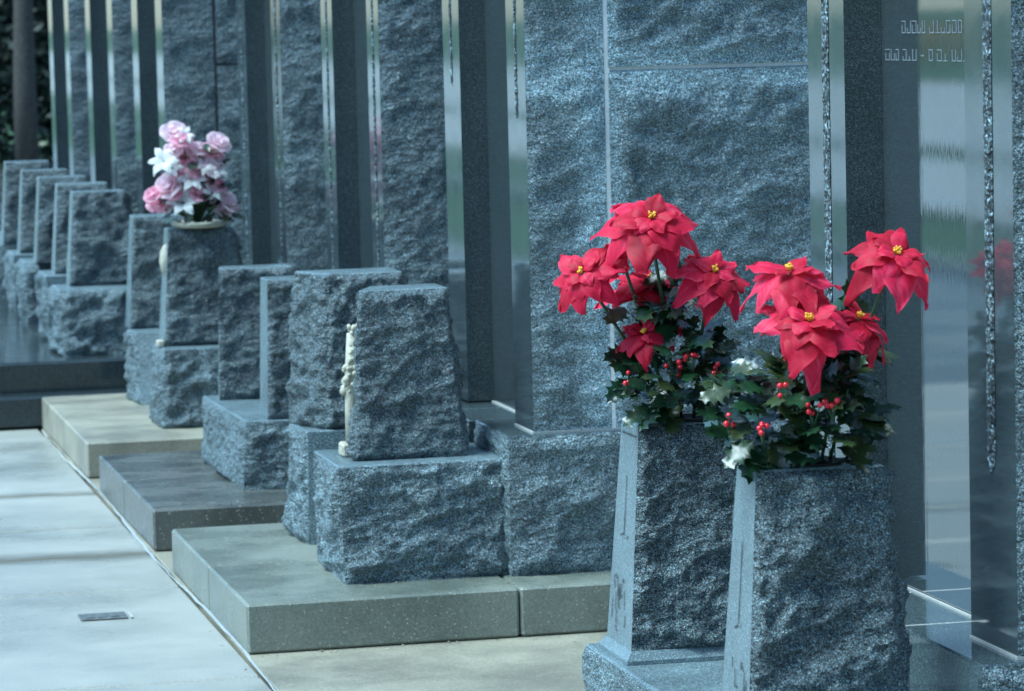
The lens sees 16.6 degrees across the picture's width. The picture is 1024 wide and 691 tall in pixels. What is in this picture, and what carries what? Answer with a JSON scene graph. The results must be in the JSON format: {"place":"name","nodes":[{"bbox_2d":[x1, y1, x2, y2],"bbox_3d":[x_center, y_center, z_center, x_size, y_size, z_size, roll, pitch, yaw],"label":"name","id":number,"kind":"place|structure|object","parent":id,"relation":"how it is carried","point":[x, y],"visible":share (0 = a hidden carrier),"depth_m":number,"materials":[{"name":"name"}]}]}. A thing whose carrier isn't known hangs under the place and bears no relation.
{"place":"outdoors","nodes":[
{"label":"outdoors","id":0,"kind":"place"},
{"bbox_2d":[0,428,36,430],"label":"walkway","id":1,"kind":"structure","parent":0,"point":[18,429],"depth_m":15.07,"materials":[{"name":"concrete"}]},
{"bbox_2d":[0,297,127,429],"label":"granite step","id":2,"kind":"object","parent":1,"relation":"on","point":[34,369],"visible":0.02,"depth_m":15.23,"materials":[{"name":"grey stone"}]},
{"bbox_2d":[0,231,16,296],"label":"pedestal","id":3,"kind":"object","parent":2,"relation":"on","point":[4,248],"visible":0.03,"depth_m":18.90,"materials":[{"name":"stone"}]},
{"bbox_2d":[1,160,51,243],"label":"granite vase","id":4,"kind":"object","parent":3,"relation":"on","point":[10,200],"visible":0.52,"depth_m":18.90,"materials":[{"name":"grey stone"}]},
{"bbox_2d":[2,250,33,311],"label":"pedestal","id":5,"kind":"object","parent":2,"relation":"on","point":[10,259],"visible":0.27,"depth_m":17.95,"materials":[{"name":"stone"}]},
{"bbox_2d":[17,168,68,252],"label":"granite vase","id":6,"kind":"object","parent":5,"relation":"on","point":[27,210],"visible":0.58,"depth_m":17.96,"materials":[{"name":"grey stone"}]},
{"bbox_2d":[13,258,51,322],"bbox_3d":[-2.259,-0.279,17.384,0.402,0.299,0.402,-3,5,-13],"label":"pedestal","id":7,"kind":"object","parent":2,"relation":"on","point":[26,270],"visible":0.33,"depth_m":17.20,"materials":[{"name":"stone"}]},
{"bbox_2d":[33,175,87,262],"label":"granite vase","id":8,"kind":"object","parent":7,"relation":"on","point":[44,215],"visible":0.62,"depth_m":17.10,"materials":[{"name":"grey stone"}]},
{"bbox_2d":[35,270,65,340],"bbox_3d":[-2.028,-0.195,16.407,0.399,0.302,0.425,-3,5,-13],"label":"pedestal","id":9,"kind":"object","parent":2,"relation":"on","point":[45,279],"visible":0.29,"depth_m":16.23,"materials":[{"name":"stone"}]},
{"bbox_2d":[51,181,107,273],"bbox_3d":[-1.981,-0.551,16.350,0.327,0.416,0.225,-3,5,-13],"label":"granite vase","id":10,"kind":"object","parent":9,"relation":"on","point":[60,227],"visible":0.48,"depth_m":16.25,"materials":[{"name":"grey stone"}]},
{"bbox_2d":[48,0,90,181],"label":"granite tomb","id":11,"kind":"object","parent":2,"relation":"on","point":[69,85],"visible":0.07,"depth_m":19.53,"materials":[{"name":"grey stone"}]},
{"bbox_2d":[44,284,129,356],"bbox_3d":[-1.853,-0.118,15.604,0.425,0.290,0.448,-3,5,-13],"label":"pedestal","id":12,"kind":"object","parent":2,"relation":"on","point":[89,320],"visible":0.75,"depth_m":15.42,"materials":[{"name":"stone"}]},
{"bbox_2d":[66,189,132,285],"bbox_3d":[-1.829,-0.485,15.715,0.333,0.418,0.230,-3,5,-13],"label":"granite vase","id":13,"kind":"object","parent":12,"relation":"on","point":[98,238],"visible":0.87,"depth_m":15.63,"materials":[{"name":"grey stone"}]},
{"bbox_2d":[85,0,137,214],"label":"granite tomb","id":14,"kind":"object","parent":2,"relation":"on","point":[110,78],"visible":0.06,"depth_m":17.59,"materials":[{"name":"grey stone"}]},
{"bbox_2d":[131,0,243,262],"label":"granite tomb","id":15,"kind":"object","parent":2,"relation":"on","point":[185,66],"visible":0.18,"depth_m":15.69,"materials":[{"name":"grey stone"}]},
{"bbox_2d":[0,167,53,433],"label":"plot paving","id":16,"kind":"structure","parent":0,"point":[1,197],"depth_m":36.57,"materials":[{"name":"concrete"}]},
{"bbox_2d":[13,0,39,160],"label":"bare tree","id":17,"kind":"object","parent":16,"relation":"on","point":[26,135],"visible":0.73,"depth_m":39.59,"materials":[{"name":"plant"}]},
{"bbox_2d":[0,105,53,168],"bbox_3d":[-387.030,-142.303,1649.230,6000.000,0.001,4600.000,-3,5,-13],"label":"ground","id":18,"kind":"structure","parent":0,"point":[10,142],"depth_m":55.51,"materials":[{"name":"green plant"}]},
{"bbox_2d":[0,0,52,166],"bbox_3d":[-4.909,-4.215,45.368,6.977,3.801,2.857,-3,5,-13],"label":"evergreen hedge","id":19,"kind":"object","parent":18,"relation":"on","point":[43,91],"visible":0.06,"depth_m":44.86,"materials":[{"name":"green plant"}]},
{"bbox_2d":[0,429,271,690],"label":"walkway","id":20,"kind":"structure","parent":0,"point":[70,549],"depth_m":10.44,"materials":[{"name":"concrete"}]},
{"bbox_2d":[78,611,133,620],"bbox_3d":[-1.179,0.784,10.183,0.152,0.007,0.100,-3,5,-13],"label":"ground plate","id":21,"kind":"object","parent":20,"relation":"on","point":[102,616],"visible":1,"depth_m":10.16,"materials":[{"name":"grey metal"}]},
{"bbox_2d":[42,431,275,690],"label":"pavement joint","id":22,"kind":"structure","parent":20,"relation":"on","point":[221,625],"depth_m":11.09,"materials":[{"name":"beige concrete"}]},
{"bbox_2d":[41,429,606,690],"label":"plot paving","id":23,"kind":"structure","parent":0,"point":[551,662],"depth_m":9.34,"materials":[{"name":"concrete"}]},
{"bbox_2d":[42,393,202,477],"bbox_3d":[-0.210,0.289,14.554,3.294,0.137,1.752,-3,5,-13],"label":"concrete step","id":24,"kind":"object","parent":23,"relation":"on","point":[85,432],"visible":0.25,"depth_m":13.82,"materials":[{"name":"beige concrete"}]},
{"bbox_2d":[123,328,158,405],"bbox_3d":[-1.425,0.078,14.826,0.422,0.293,0.500,-3,5,-13],"label":"pedestal","id":25,"kind":"object","parent":24,"relation":"on","point":[139,343],"visible":0.38,"depth_m":14.68,"materials":[{"name":"stone"}]},
{"bbox_2d":[125,213,185,328],"bbox_3d":[-1.472,-0.323,14.980,0.351,0.476,0.243,-3,5,-13],"label":"granite vase","id":26,"kind":"object","parent":25,"relation":"on","point":[144,272],"visible":0.51,"depth_m":14.87,"materials":[{"name":"grey stone"}]},
{"bbox_2d":[148,344,218,428],"bbox_3d":[-1.226,0.148,13.922,0.446,0.311,0.456,-3,5,-13],"label":"pedestal","id":27,"kind":"object","parent":24,"relation":"on","point":[184,380],"visible":0.55,"depth_m":13.73,"materials":[{"name":"stone"}]},
{"bbox_2d":[156,225,243,346],"bbox_3d":[-1.235,-0.240,13.927,0.388,0.459,0.242,-3,5,-13],"label":"granite vase","id":28,"kind":"object","parent":27,"relation":"on","point":[192,261],"visible":0.77,"depth_m":13.84,"materials":[{"name":"grey stone"}]},
{"bbox_2d":[171,219,226,227],"bbox_3d":[-1.239,-0.481,13.893,0.224,0.024,0.223,-3,5,-13],"label":"flower pot","id":29,"kind":"object","parent":28,"relation":"in","point":[205,224],"visible":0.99,"depth_m":13.81,"materials":[{"name":"beige stone"}]},
{"bbox_2d":[143,120,245,223],"bbox_3d":[-1.253,-0.666,13.859,0.422,0.449,0.259,-3,5,-13],"label":"rose bouquet","id":30,"kind":"object","parent":29,"relation":"in","point":[168,192],"visible":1,"depth_m":13.80,"materials":[{"name":"pink plant"}]},
{"bbox_2d":[236,0,327,270],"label":"granite tomb","id":31,"kind":"object","parent":24,"relation":"on","point":[280,91],"visible":0.23,"depth_m":13.93,"materials":[{"name":"grey stone"}]},
{"bbox_2d":[99,450,287,550],"bbox_3d":[0.260,0.464,12.552,3.294,0.137,1.549,-3,5,-13],"label":"concrete step","id":32,"kind":"object","parent":23,"relation":"on","point":[147,495],"visible":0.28,"depth_m":11.82,"materials":[{"name":"grey concrete"}]},
{"bbox_2d":[201,395,289,490],"bbox_3d":[-0.810,0.329,12.261,0.470,0.239,0.900,-3,5,-13],"label":"pedestal","id":33,"kind":"object","parent":32,"relation":"on","point":[239,435],"visible":0.42,"depth_m":11.87,"materials":[{"name":"stone"}]},
{"bbox_2d":[218,264,296,399],"bbox_3d":[-0.898,-0.053,12.578,0.342,0.466,0.221,-3,5,-13],"label":"granite vase","id":34,"kind":"object","parent":33,"relation":"on","point":[239,339],"visible":0.62,"depth_m":12.48,"materials":[{"name":"grey stone"}]},
{"bbox_2d":[260,276,293,418],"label":"granite vase","id":35,"kind":"object","parent":33,"relation":"on","point":[276,300],"visible":0.48,"depth_m":11.84,"materials":[{"name":"grey stone"}]},
{"bbox_2d":[320,0,449,306],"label":"granite tomb","id":36,"kind":"object","parent":32,"relation":"on","point":[384,127],"visible":0.23,"depth_m":11.95,"materials":[{"name":"grey stone"}]},
{"bbox_2d":[172,523,610,653],"bbox_3d":[0.712,0.632,10.626,3.294,0.137,1.521,-3,5,-13],"label":"concrete step","id":37,"kind":"object","parent":23,"relation":"on","point":[305,599],"visible":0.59,"depth_m":9.70,"materials":[{"name":"grey concrete"}]},
{"bbox_2d":[281,423,345,544],"bbox_3d":[-0.486,0.403,10.801,0.452,0.345,0.509,-3,5,-13],"label":"pedestal","id":38,"kind":"object","parent":37,"relation":"on","point":[298,519],"visible":0.3,"depth_m":10.58,"materials":[{"name":"stone"}]},
{"bbox_2d":[285,267,408,428],"bbox_3d":[-0.477,0.006,10.676,0.408,0.467,0.310,-3,5,-13],"label":"granite vase","id":39,"kind":"object","parent":38,"relation":"on","point":[322,314],"visible":0.59,"depth_m":10.58,"materials":[{"name":"grey stone"}]},
{"bbox_2d":[313,443,506,584],"bbox_3d":[-0.312,0.476,10.048,0.512,0.331,0.485,-3,5,-13],"label":"pedestal","id":40,"kind":"object","parent":37,"relation":"on","point":[392,520],"visible":0.87,"depth_m":9.85,"materials":[{"name":"stone"}]},
{"bbox_2d":[338,324,355,457],"bbox_3d":[-0.462,0.125,10.011,0.067,0.382,0.070,-3,5,-13],"label":"carved ornament","id":41,"kind":"object","parent":40,"relation":"on","point":[347,380],"visible":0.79,"depth_m":9.99,"materials":[{"name":"beige stone"}]},
{"bbox_2d":[346,283,469,460],"bbox_3d":[-0.320,0.072,10.017,0.357,0.480,0.253,-3,5,-13],"label":"granite vase","id":42,"kind":"object","parent":40,"relation":"on","point":[408,382],"visible":1,"depth_m":9.92,"materials":[{"name":"grey stone"}]},
{"bbox_2d":[442,0,811,576],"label":"granite tomb","id":43,"kind":"object","parent":37,"relation":"on","point":[568,123],"visible":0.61,"depth_m":9.92,"materials":[{"name":"grey stone"}]},
{"bbox_3d":[1.575,0.954,6.948,3.294,0.137,1.700,-3,5,-13],"label":"concrete step","id":44,"kind":"object","parent":23,"relation":"on","visible":0},
{"bbox_2d":[582,643,723,690],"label":"pedestal","id":45,"kind":"object","parent":44,"relation":"on","point":[602,670],"visible":0.27,"depth_m":6.93,"materials":[{"name":"stone"}]},
{"bbox_2d":[598,414,759,665],"bbox_3d":[0.367,0.381,7.098,0.348,0.478,0.261,-3,5,-13],"label":"granite vase","id":46,"kind":"object","parent":45,"relation":"on","point":[671,563],"visible":0.62,"depth_m":7.00,"materials":[{"name":"stone"}]},
{"bbox_2d":[553,193,759,434],"bbox_3d":[0.299,-0.068,7.012,0.322,0.482,0.378,3,7,40],"label":"poinsettia arrangement","id":47,"kind":"object","parent":46,"relation":"on","point":[645,234],"visible":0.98,"depth_m":6.95,"materials":[{"name":"red plant"}]},
{"bbox_2d":[722,457,911,690],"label":"granite vase","id":48,"kind":"object","parent":45,"relation":"on","point":[818,594],"visible":0.94,"depth_m":6.23,"materials":[{"name":"stone"}]},
{"bbox_2d":[698,228,930,484],"bbox_3d":[0.546,0.027,6.258,0.446,0.464,0.284,-3,5,-13],"label":"poinsettia arrangement","id":49,"kind":"object","parent":48,"relation":"on","point":[826,352],"visible":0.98,"depth_m":6.22,"materials":[{"name":"red plant"}]},
{"bbox_2d":[807,0,1023,690],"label":"granite tomb","id":50,"kind":"object","parent":44,"relation":"on","point":[916,120],"visible":0.84,"depth_m":6.79,"materials":[{"name":"grey stone"}]}
]}

